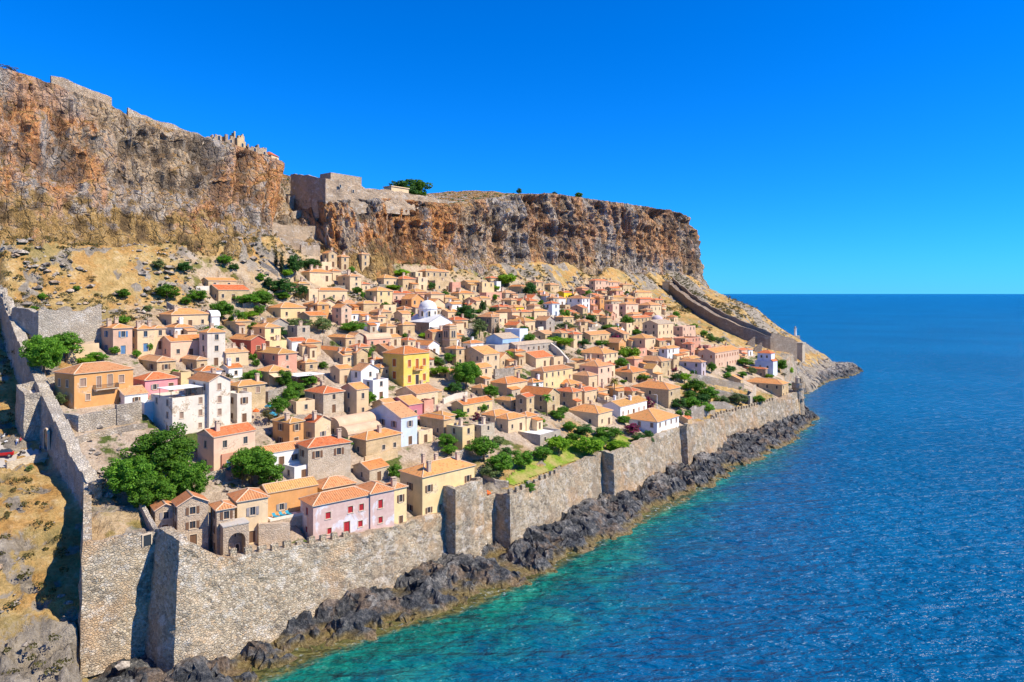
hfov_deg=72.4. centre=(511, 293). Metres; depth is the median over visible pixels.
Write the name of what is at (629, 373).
house
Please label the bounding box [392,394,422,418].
house
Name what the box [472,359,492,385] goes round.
house
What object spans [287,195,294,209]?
ramp wall
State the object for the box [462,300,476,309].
house
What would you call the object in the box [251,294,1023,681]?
sea
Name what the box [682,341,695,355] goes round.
house
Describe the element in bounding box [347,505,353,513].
window
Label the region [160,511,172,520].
window
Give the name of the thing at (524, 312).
house
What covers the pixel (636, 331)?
shrub
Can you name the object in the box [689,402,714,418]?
ruined wall
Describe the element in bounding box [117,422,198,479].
leafy tree
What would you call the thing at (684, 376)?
leafy tree
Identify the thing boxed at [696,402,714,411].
leafy tree
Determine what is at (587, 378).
house
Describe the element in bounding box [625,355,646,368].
house
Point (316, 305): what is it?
house
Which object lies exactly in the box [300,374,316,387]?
leafy tree
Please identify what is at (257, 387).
window
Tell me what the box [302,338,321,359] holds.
house
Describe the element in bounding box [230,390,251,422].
house
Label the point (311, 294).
house
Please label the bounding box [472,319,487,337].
olive tree
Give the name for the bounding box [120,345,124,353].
door
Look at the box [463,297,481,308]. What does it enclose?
house
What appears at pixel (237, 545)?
doorway
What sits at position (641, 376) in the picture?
leafy tree
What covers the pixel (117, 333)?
house
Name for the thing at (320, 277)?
house
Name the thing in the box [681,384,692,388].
shrub
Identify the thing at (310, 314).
house
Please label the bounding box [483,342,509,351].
house
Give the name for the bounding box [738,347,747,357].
house
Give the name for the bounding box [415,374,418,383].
door
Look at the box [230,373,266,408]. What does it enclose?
house
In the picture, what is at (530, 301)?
house
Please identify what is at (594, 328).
garden wall
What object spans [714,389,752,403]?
garden wall
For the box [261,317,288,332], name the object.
house
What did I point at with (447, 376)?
house
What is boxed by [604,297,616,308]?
house
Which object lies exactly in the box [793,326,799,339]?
beacon
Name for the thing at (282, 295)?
shrub
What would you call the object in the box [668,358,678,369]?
house
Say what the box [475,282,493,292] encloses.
house
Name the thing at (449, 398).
garden wall
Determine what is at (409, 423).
window
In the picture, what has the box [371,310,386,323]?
house
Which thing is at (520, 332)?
house
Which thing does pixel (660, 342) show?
house
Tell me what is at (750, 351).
house
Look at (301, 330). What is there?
house
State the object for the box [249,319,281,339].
house
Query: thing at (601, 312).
house
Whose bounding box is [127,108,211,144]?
rim wall
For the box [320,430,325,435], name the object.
window
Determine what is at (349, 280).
house
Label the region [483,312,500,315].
house
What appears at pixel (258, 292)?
leafy tree
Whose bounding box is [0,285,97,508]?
town wall
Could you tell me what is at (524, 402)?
house
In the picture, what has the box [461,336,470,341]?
shrub
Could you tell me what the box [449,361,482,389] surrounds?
leafy tree
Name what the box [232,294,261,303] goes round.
leafy tree
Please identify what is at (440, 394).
house
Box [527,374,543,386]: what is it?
house
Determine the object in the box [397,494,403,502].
window
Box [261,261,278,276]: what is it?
path wall
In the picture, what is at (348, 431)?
vaulted chapel
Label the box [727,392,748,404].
olive tree
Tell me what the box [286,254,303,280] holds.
leafy tree
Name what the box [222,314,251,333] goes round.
house
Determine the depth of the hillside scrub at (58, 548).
199.76 m
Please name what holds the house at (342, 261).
on the hillside
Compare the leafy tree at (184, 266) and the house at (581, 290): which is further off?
the house at (581, 290)
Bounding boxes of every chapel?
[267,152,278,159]
[330,411,376,435]
[336,420,379,439]
[348,332,363,343]
[485,332,519,344]
[652,315,662,319]
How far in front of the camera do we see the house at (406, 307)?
274.59 m
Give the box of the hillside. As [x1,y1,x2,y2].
[0,236,835,681]
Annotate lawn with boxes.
[506,435,630,484]
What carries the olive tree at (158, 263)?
on the hillside
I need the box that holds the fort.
[290,172,447,219]
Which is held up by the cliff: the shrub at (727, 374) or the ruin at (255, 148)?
the ruin at (255, 148)
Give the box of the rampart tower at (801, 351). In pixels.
[797,342,805,361]
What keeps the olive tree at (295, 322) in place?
on the hillside
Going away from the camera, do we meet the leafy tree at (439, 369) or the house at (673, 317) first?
the leafy tree at (439, 369)
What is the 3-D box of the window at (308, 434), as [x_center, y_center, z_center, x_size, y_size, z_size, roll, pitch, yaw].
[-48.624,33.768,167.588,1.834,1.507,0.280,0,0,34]
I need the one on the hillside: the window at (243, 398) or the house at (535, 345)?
the house at (535, 345)
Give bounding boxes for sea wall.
[144,490,496,672]
[490,452,603,547]
[597,427,681,495]
[678,414,726,464]
[712,390,798,435]
[781,354,796,388]
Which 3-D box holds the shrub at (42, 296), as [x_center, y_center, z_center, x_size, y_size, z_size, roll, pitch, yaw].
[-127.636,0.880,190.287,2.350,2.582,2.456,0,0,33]
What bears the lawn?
on the hillside
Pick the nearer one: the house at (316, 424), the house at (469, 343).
the house at (316, 424)
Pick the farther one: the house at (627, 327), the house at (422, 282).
the house at (627, 327)
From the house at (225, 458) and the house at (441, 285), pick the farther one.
the house at (441, 285)
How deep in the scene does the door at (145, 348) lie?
182.90 m
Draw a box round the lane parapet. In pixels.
[5,451,47,469]
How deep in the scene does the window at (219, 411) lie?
158.56 m
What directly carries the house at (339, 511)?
on the hillside
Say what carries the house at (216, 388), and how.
on the hillside
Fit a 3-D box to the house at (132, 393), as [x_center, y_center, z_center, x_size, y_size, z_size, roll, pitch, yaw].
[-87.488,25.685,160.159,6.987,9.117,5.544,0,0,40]
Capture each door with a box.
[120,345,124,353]
[143,343,147,351]
[158,341,161,348]
[168,382,173,391]
[189,348,193,354]
[189,533,197,544]
[214,357,218,365]
[226,459,231,470]
[242,413,246,421]
[249,530,254,542]
[279,456,284,464]
[301,468,306,477]
[343,520,349,532]
[377,470,381,480]
[399,515,402,522]
[408,436,411,444]
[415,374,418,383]
[424,434,427,442]
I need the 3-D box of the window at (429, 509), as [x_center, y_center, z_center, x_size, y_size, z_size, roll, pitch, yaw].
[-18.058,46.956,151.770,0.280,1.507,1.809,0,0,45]
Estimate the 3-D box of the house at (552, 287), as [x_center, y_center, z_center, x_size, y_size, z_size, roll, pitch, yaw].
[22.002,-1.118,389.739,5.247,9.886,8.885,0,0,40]
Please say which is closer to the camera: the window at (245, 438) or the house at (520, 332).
the window at (245, 438)
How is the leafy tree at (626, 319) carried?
on the hillside
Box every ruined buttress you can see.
[747,337,754,346]
[753,342,761,351]
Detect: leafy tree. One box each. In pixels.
[19,334,69,375]
[56,331,84,363]
[100,455,158,500]
[115,289,130,298]
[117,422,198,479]
[126,474,178,507]
[154,283,180,301]
[166,458,213,493]
[177,261,192,271]
[186,289,206,301]
[209,300,233,324]
[216,254,232,265]
[223,446,276,484]
[228,310,247,320]
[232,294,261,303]
[252,289,269,295]
[258,293,274,304]
[258,462,284,483]
[262,277,276,288]
[267,395,290,416]
[270,278,296,291]
[275,369,292,384]
[281,327,287,335]
[281,386,298,400]
[282,269,293,278]
[285,381,305,390]
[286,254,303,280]
[296,285,307,294]
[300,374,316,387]
[302,258,322,266]
[340,321,366,331]
[352,287,362,293]
[365,348,374,356]
[369,391,376,405]
[387,463,401,477]
[389,178,418,194]
[393,269,410,275]
[411,179,432,195]
[428,282,435,288]
[429,366,449,376]
[437,433,457,446]
[444,353,455,362]
[447,381,461,392]
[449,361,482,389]
[455,305,477,318]
[464,435,498,460]
[479,300,486,310]
[484,384,498,397]
[484,451,512,474]
[498,273,516,286]
[510,449,532,468]
[523,282,537,293]
[524,333,534,340]
[533,446,552,459]
[544,435,572,452]
[547,336,574,346]
[558,309,570,315]
[565,433,580,441]
[572,435,604,454]
[575,424,595,436]
[578,339,591,346]
[581,314,596,321]
[589,436,607,444]
[594,426,623,439]
[602,324,619,329]
[606,439,631,450]
[614,358,629,366]
[618,346,640,357]
[620,315,634,322]
[630,432,644,441]
[636,373,651,379]
[642,430,654,441]
[670,373,680,380]
[671,398,686,408]
[672,311,680,317]
[675,410,691,415]
[679,373,691,382]
[682,390,695,397]
[684,378,707,392]
[684,397,700,406]
[695,393,709,402]
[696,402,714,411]
[700,330,707,335]
[700,386,720,401]
[707,362,716,372]
[725,365,735,372]
[737,358,754,365]
[753,395,765,401]
[775,358,787,370]
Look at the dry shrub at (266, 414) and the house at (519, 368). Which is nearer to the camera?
the dry shrub at (266, 414)
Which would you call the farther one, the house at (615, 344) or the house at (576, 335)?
the house at (615, 344)
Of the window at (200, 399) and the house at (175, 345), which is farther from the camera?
the house at (175, 345)
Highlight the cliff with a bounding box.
[0,67,709,288]
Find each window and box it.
[79,378,86,387]
[85,393,90,400]
[96,376,101,387]
[107,374,111,386]
[118,374,124,383]
[119,331,127,337]
[143,331,147,336]
[151,384,158,389]
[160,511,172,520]
[162,364,169,369]
[179,411,183,418]
[186,506,198,515]
[186,520,198,529]
[198,397,202,403]
[198,409,202,416]
[214,345,218,351]
[217,383,221,390]
[217,395,221,402]
[217,408,221,415]
[220,510,232,520]
[222,439,227,448]
[241,397,247,404]
[243,436,247,444]
[247,506,258,516]
[255,386,260,393]
[277,502,286,510]
[278,423,282,430]
[292,453,298,460]
[293,423,300,431]
[300,449,303,457]
[306,431,310,437]
[313,450,322,458]
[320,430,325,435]
[325,511,331,519]
[334,447,343,455]
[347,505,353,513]
[357,520,363,527]
[358,503,364,511]
[378,499,383,508]
[378,516,383,523]
[391,420,396,427]
[392,358,395,366]
[392,371,395,378]
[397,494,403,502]
[407,420,412,427]
[407,482,412,490]
[407,504,412,511]
[426,484,432,492]
[426,506,431,513]
[465,474,470,482]
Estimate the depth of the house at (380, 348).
230.80 m
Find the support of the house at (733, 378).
on the hillside
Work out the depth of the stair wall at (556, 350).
282.50 m
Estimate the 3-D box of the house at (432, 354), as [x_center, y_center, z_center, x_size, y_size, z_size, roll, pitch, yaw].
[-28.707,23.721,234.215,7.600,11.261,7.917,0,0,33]
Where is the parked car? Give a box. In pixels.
[0,448,13,456]
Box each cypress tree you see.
[274,247,277,266]
[279,245,284,273]
[495,322,499,332]
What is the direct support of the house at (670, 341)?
on the hillside
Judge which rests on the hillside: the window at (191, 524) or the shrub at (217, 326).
the shrub at (217, 326)
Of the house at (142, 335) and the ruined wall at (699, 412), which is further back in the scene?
the ruined wall at (699, 412)
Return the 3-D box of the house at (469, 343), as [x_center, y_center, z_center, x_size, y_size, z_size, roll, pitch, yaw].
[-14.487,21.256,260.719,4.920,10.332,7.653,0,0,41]
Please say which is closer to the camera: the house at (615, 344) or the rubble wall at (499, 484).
the rubble wall at (499, 484)
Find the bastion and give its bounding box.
[78,478,157,678]
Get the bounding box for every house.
[52,361,134,408]
[100,317,133,354]
[118,385,148,403]
[132,320,155,357]
[133,371,178,397]
[138,354,177,373]
[142,400,152,421]
[149,498,173,527]
[151,325,166,354]
[151,384,206,435]
[158,305,210,325]
[161,331,198,361]
[164,317,197,334]
[171,370,190,384]
[171,489,209,549]
[181,355,208,371]
[187,368,231,427]
[192,365,222,373]
[196,420,256,470]
[198,323,226,365]
[201,277,236,295]
[205,310,220,325]
[208,500,236,554]
[211,282,249,300]
[219,358,243,377]
[219,517,249,554]
[221,452,235,470]
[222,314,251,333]
[223,343,248,364]
[226,487,269,543]
[229,330,265,353]
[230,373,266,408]
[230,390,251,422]
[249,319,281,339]
[255,343,298,371]
[255,364,293,386]
[256,440,299,472]
[258,476,318,516]
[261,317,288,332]
[265,335,286,348]
[266,302,306,318]
[271,412,305,442]
[274,288,293,297]
[283,461,306,479]
[284,337,310,356]
[288,321,309,338]
[288,398,314,413]
[292,277,310,294]
[295,428,352,478]
[297,308,326,329]
[297,355,318,371]
[298,486,369,539]
[300,265,332,286]
[302,289,317,300]
[302,297,329,319]
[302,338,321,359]
[303,380,345,414]
[304,410,331,438]
[315,287,348,301]
[316,475,357,492]
[318,259,331,270]
[321,247,337,266]
[321,345,354,359]
[322,299,335,310]
[327,333,355,347]
[328,269,341,280]
[329,364,351,383]
[331,304,351,325]
[333,347,352,365]
[335,296,359,309]
[337,252,349,269]
[337,269,362,292]
[340,381,369,414]
[348,343,371,350]
[350,424,402,456]
[351,360,379,382]
[352,310,370,320]
[352,345,368,365]
[352,457,389,481]
[353,480,395,528]
[356,296,380,313]
[358,252,370,270]
[358,315,380,332]
[361,281,370,291]
[363,373,387,399]
[364,286,393,303]
[364,332,391,347]
[365,401,417,446]
[368,352,382,364]
[370,308,392,319]
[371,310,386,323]
[371,397,394,407]
[374,342,394,356]
[375,359,388,377]
[377,274,397,285]
[379,323,395,333]
[380,305,395,312]
[382,342,429,386]
[384,476,408,523]
[390,333,400,345]
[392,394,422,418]
[393,287,414,301]
[393,307,411,321]
[393,317,415,336]
[395,380,438,404]
[396,306,411,311]
[397,272,418,289]
[398,451,475,515]
[401,294,424,313]
[401,334,416,346]
[406,285,427,300]
[409,272,421,276]
[412,277,427,289]
[416,339,439,354]
[417,269,449,280]
[417,427,432,443]
[418,413,452,435]
[420,347,437,367]
[420,398,432,413]
[424,291,443,300]
[424,325,442,346]
[426,382,443,399]
[428,278,450,291]
[429,298,445,314]
[430,405,456,422]
[440,365,454,379]
[441,306,457,317]
[444,295,459,302]
[445,299,461,309]
[445,342,465,364]
[446,417,473,449]
[448,314,468,327]
[449,282,460,291]
[450,288,474,299]
[450,393,492,416]
[452,323,463,333]
[457,332,464,341]
[461,280,478,291]
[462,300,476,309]
[462,337,484,348]
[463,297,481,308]
[464,345,499,371]
[470,379,488,396]
[470,416,494,441]
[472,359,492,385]
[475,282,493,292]
[475,314,499,332]
[478,296,491,304]
[479,292,501,299]
[480,408,510,427]
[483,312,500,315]
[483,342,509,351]
[485,276,497,281]
[490,281,500,290]
[490,302,516,309]
[490,372,528,397]
[494,309,520,319]
[494,396,515,409]
[496,412,526,432]
[499,313,506,325]
[500,287,517,298]
[500,352,514,367]
[501,298,516,304]
[504,360,522,375]
[505,319,528,332]
[505,328,527,340]
[505,344,526,365]
[507,317,535,329]
[508,284,526,294]
[508,339,556,350]
[510,303,523,309]
[514,298,526,305]
[515,392,534,412]
[517,306,532,316]
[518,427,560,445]
[520,385,560,411]
[521,411,542,430]
[523,293,540,301]
[524,295,537,306]
[525,277,544,290]
[526,303,540,309]
[526,350,552,367]
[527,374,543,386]
[529,364,573,387]
[530,308,547,319]
[532,330,551,339]
[533,288,548,294]
[535,316,554,331]
[540,292,556,302]
[543,301,559,315]
[544,283,558,291]
[546,294,558,302]
[551,330,568,346]
[551,355,562,364]
[553,325,573,331]
[555,315,573,323]
[556,294,566,304]
[556,383,582,407]
[557,288,571,299]
[559,305,569,308]
[559,309,579,318]
[561,374,585,387]
[566,362,584,370]
[567,295,590,312]
[568,328,582,347]
[568,400,613,426]
[570,303,587,318]
[571,355,592,362]
[573,323,585,332]
[573,371,598,386]
[574,315,595,328]
[576,284,588,295]
[578,384,598,403]
[579,345,617,363]
[579,356,612,384]
[582,330,611,341]
[585,293,600,296]
[587,354,601,360]
[588,279,608,289]
[588,310,599,320]
[589,294,598,310]
[593,295,604,309]
[593,310,605,320]
[594,289,607,295]
[595,382,608,399]
[600,313,612,324]
[601,395,647,417]
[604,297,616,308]
[604,383,624,398]
[605,286,623,294]
[605,304,618,317]
[605,327,633,347]
[606,361,614,376]
[607,337,625,350]
[608,278,621,289]
[609,289,625,296]
[609,293,625,303]
[609,312,614,319]
[615,323,631,334]
[615,364,649,382]
[619,300,641,317]
[620,281,631,291]
[624,386,644,397]
[625,295,635,302]
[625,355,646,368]
[625,407,679,434]
[626,309,639,315]
[628,315,651,328]
[629,291,637,297]
[629,333,658,350]
[630,288,652,297]
[631,377,680,407]
[636,297,652,303]
[638,302,661,315]
[638,347,646,355]
[640,306,652,314]
[642,352,670,376]
[642,375,659,381]
[643,361,662,381]
[644,312,655,316]
[647,346,658,355]
[651,296,666,305]
[655,338,665,346]
[658,343,682,359]
[660,303,666,314]
[662,337,674,344]
[666,313,677,321]
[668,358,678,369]
[673,325,694,336]
[673,336,700,348]
[679,349,689,356]
[679,358,706,374]
[679,411,691,424]
[681,352,700,358]
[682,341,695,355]
[695,345,703,355]
[698,345,738,367]
[724,374,743,382]
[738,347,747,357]
[742,366,767,377]
[745,377,788,396]
[746,348,753,355]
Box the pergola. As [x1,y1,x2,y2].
[292,372,324,387]
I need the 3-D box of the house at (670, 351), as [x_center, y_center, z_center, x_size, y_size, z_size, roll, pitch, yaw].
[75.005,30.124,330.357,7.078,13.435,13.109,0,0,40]
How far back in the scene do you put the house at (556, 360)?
270.60 m
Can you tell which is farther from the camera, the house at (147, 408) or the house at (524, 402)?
the house at (524, 402)
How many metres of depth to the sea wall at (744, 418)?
302.27 m
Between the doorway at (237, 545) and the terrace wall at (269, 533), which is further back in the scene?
the terrace wall at (269, 533)
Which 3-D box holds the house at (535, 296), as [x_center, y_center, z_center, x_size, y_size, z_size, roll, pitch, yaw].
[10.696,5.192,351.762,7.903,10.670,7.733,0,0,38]
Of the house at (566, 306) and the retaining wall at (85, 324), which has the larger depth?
the house at (566, 306)
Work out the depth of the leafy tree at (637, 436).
219.31 m
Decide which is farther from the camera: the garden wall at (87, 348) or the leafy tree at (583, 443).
the leafy tree at (583, 443)
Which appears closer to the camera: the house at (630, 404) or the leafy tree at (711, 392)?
the house at (630, 404)
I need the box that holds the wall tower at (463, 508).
[442,477,484,556]
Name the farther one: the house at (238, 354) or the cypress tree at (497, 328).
the cypress tree at (497, 328)
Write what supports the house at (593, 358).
on the hillside
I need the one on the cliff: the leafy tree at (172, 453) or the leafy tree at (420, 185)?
the leafy tree at (420, 185)
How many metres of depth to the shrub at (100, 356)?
170.10 m
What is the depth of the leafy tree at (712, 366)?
327.86 m
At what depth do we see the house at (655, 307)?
401.57 m
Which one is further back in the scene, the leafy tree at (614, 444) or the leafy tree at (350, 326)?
the leafy tree at (350, 326)
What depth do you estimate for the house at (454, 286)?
325.15 m
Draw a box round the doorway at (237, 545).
[234,543,239,550]
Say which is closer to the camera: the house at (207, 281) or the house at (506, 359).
the house at (207, 281)
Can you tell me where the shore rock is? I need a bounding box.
[88,358,862,681]
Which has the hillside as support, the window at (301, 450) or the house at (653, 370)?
the house at (653, 370)
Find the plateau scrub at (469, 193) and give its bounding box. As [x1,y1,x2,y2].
[151,120,609,202]
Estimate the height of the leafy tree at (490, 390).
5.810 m
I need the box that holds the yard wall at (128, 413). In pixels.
[115,400,141,425]
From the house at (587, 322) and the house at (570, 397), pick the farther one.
the house at (587, 322)
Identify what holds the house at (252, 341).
on the hillside
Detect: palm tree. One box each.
[541,394,552,415]
[609,378,618,394]
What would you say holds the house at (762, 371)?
on the hillside
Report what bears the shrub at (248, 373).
on the hillside
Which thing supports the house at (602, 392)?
on the hillside
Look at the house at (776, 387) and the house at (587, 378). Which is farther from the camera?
the house at (776, 387)
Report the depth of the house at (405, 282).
306.24 m
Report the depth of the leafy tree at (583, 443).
199.03 m
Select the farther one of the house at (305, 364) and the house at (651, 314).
the house at (651, 314)
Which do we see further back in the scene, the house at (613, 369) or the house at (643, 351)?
the house at (643, 351)
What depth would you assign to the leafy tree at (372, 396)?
191.75 m
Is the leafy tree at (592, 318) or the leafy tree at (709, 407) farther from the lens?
the leafy tree at (592, 318)
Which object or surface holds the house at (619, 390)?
on the hillside
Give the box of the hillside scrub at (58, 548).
[0,232,799,674]
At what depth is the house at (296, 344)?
209.35 m
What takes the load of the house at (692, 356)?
on the hillside
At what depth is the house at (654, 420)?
234.34 m
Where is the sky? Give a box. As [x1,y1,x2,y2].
[0,0,1023,293]
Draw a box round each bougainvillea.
[472,412,479,419]
[624,423,640,433]
[646,396,655,407]
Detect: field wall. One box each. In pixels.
[166,302,179,309]
[243,302,265,311]
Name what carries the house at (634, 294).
on the hillside
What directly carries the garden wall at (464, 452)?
on the hillside
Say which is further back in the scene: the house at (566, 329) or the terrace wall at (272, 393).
the house at (566, 329)
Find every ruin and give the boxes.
[210,134,221,140]
[222,134,233,143]
[229,131,245,147]
[246,144,258,152]
[259,147,267,154]
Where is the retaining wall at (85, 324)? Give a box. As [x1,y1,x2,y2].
[12,304,101,348]
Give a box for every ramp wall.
[272,222,315,240]
[274,210,301,218]
[276,232,307,249]
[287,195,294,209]
[300,245,319,256]
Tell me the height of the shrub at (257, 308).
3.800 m
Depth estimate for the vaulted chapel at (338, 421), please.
175.27 m
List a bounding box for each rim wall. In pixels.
[50,76,111,104]
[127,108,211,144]
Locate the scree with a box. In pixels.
[0,237,825,670]
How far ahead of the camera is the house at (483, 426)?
190.48 m
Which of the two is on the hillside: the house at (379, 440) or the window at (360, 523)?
the house at (379, 440)
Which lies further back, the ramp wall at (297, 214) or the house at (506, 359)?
the ramp wall at (297, 214)
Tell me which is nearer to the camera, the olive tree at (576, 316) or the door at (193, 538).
the door at (193, 538)
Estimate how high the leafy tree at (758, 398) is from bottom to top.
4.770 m
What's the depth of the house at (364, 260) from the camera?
300.47 m
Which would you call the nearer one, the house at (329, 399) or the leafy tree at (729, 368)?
the house at (329, 399)
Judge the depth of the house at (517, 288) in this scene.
359.05 m
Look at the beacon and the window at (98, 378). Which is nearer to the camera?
the window at (98, 378)
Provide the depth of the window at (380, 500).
141.71 m
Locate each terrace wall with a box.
[63,408,115,432]
[258,522,289,546]
[266,386,286,402]
[364,449,397,460]
[493,366,518,378]
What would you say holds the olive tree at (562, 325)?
on the hillside
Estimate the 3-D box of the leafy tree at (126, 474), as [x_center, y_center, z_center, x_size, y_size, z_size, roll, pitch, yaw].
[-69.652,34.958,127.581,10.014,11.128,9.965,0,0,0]
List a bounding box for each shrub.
[0,64,18,72]
[25,464,34,470]
[37,292,47,301]
[55,392,67,404]
[74,357,95,362]
[85,352,109,361]
[108,346,120,354]
[116,315,130,323]
[132,349,141,357]
[143,304,152,311]
[180,297,190,303]
[203,325,223,329]
[228,263,238,269]
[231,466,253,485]
[242,370,261,379]
[243,311,258,319]
[248,353,257,358]
[251,359,259,365]
[253,305,265,313]
[255,273,266,280]
[260,406,281,424]
[274,291,290,299]
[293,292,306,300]
[319,361,327,368]
[385,284,401,289]
[434,356,442,363]
[436,360,445,365]
[440,443,457,454]
[451,409,468,417]
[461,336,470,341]
[479,404,487,411]
[492,436,504,444]
[500,447,511,455]
[519,480,535,491]
[520,373,527,379]
[550,410,563,415]
[553,412,565,419]
[557,406,568,414]
[563,421,576,429]
[594,340,609,345]
[617,415,630,423]
[632,329,641,334]
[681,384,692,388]
[723,372,730,377]
[737,371,746,376]
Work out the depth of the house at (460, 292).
318.32 m
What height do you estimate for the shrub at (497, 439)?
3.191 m
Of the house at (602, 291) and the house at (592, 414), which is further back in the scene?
the house at (602, 291)
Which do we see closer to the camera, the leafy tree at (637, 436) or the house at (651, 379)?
the leafy tree at (637, 436)
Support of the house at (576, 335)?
on the hillside
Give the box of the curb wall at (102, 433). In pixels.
[74,423,147,443]
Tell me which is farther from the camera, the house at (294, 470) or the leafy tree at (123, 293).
the leafy tree at (123, 293)
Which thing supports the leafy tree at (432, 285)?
on the hillside
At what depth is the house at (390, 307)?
270.21 m
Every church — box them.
[409,297,457,332]
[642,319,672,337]
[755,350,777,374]
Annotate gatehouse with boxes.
[662,281,673,291]
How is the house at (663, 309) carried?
on the hillside
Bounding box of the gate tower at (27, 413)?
[15,376,54,440]
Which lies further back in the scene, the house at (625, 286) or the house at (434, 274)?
the house at (625, 286)
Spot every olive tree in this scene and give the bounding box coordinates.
[151,259,166,267]
[287,318,313,325]
[313,316,332,333]
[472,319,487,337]
[479,465,501,477]
[556,322,578,328]
[573,313,580,318]
[713,395,729,401]
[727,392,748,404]
[746,366,756,374]
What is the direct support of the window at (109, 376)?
in the house at (87, 384)
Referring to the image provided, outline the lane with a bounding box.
[0,442,48,467]
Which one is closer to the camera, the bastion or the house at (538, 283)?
the bastion
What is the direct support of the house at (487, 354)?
on the hillside
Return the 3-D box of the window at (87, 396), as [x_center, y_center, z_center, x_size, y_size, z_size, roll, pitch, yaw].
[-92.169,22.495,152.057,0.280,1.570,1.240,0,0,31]
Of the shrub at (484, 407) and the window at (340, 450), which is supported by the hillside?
the shrub at (484, 407)
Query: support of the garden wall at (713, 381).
on the hillside
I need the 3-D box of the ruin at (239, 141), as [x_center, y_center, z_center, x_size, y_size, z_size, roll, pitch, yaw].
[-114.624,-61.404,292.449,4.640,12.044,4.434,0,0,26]
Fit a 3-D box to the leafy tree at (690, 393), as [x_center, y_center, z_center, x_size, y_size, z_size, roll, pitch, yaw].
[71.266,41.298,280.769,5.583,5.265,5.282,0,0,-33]
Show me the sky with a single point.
(808, 146)
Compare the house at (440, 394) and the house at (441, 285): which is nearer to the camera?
the house at (440, 394)
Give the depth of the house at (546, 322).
311.88 m
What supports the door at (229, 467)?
in the house at (225, 458)
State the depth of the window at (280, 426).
162.91 m
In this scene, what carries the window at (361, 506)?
in the house at (339, 511)
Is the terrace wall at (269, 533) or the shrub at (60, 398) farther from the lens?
the shrub at (60, 398)
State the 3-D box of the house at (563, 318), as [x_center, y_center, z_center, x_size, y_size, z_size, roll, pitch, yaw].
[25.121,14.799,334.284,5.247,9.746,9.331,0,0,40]
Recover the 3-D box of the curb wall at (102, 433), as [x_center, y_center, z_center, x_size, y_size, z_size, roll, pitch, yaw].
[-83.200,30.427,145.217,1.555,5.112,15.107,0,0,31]
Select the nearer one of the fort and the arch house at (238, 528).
the arch house at (238, 528)
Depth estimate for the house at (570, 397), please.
234.54 m
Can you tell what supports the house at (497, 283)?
on the hillside
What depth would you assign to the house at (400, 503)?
145.83 m
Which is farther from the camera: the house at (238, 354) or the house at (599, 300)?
the house at (599, 300)
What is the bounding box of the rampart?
[666,277,796,360]
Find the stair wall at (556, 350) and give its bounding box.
[550,343,568,362]
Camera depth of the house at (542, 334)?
299.57 m
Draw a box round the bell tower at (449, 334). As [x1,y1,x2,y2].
[442,323,457,352]
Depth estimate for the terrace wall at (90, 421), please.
144.71 m
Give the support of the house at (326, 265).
on the hillside
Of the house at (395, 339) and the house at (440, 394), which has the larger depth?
the house at (395, 339)
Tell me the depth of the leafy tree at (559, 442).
196.03 m
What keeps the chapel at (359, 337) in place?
on the hillside
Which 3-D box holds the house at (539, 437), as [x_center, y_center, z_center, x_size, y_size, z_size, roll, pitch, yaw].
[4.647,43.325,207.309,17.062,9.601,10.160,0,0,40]
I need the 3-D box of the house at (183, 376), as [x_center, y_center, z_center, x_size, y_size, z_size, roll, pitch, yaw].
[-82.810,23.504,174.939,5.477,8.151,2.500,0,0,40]
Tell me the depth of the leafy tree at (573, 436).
205.59 m
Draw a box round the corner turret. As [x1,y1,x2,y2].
[792,375,804,414]
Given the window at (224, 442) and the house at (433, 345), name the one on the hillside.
the house at (433, 345)
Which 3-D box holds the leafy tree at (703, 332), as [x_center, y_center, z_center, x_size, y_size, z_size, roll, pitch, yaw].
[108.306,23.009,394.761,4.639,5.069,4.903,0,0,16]
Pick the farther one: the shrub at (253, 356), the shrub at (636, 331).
the shrub at (636, 331)
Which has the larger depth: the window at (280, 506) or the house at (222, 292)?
the house at (222, 292)
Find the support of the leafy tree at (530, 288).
on the hillside
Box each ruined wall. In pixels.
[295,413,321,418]
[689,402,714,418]
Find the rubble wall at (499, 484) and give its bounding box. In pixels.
[483,473,508,488]
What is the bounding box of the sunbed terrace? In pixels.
[268,511,302,531]
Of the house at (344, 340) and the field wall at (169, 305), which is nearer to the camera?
the field wall at (169, 305)
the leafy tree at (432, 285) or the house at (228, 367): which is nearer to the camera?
the house at (228, 367)
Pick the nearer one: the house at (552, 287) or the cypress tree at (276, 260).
the cypress tree at (276, 260)
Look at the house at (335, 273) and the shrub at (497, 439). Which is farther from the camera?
the house at (335, 273)
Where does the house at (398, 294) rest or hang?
on the hillside
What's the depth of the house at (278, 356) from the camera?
197.30 m
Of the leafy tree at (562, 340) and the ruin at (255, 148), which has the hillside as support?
the leafy tree at (562, 340)
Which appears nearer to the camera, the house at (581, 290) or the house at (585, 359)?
the house at (585, 359)
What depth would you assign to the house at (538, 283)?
373.95 m
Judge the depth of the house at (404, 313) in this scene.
262.62 m
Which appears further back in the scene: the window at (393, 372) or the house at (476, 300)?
the house at (476, 300)
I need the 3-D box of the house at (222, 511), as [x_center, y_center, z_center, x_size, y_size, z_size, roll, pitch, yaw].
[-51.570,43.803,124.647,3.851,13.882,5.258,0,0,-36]
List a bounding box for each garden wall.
[68,343,98,361]
[193,325,208,330]
[196,286,208,290]
[202,468,225,479]
[442,391,467,403]
[452,448,469,459]
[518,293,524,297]
[588,324,614,329]
[597,396,617,403]
[680,373,743,390]
[709,401,734,408]
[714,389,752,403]

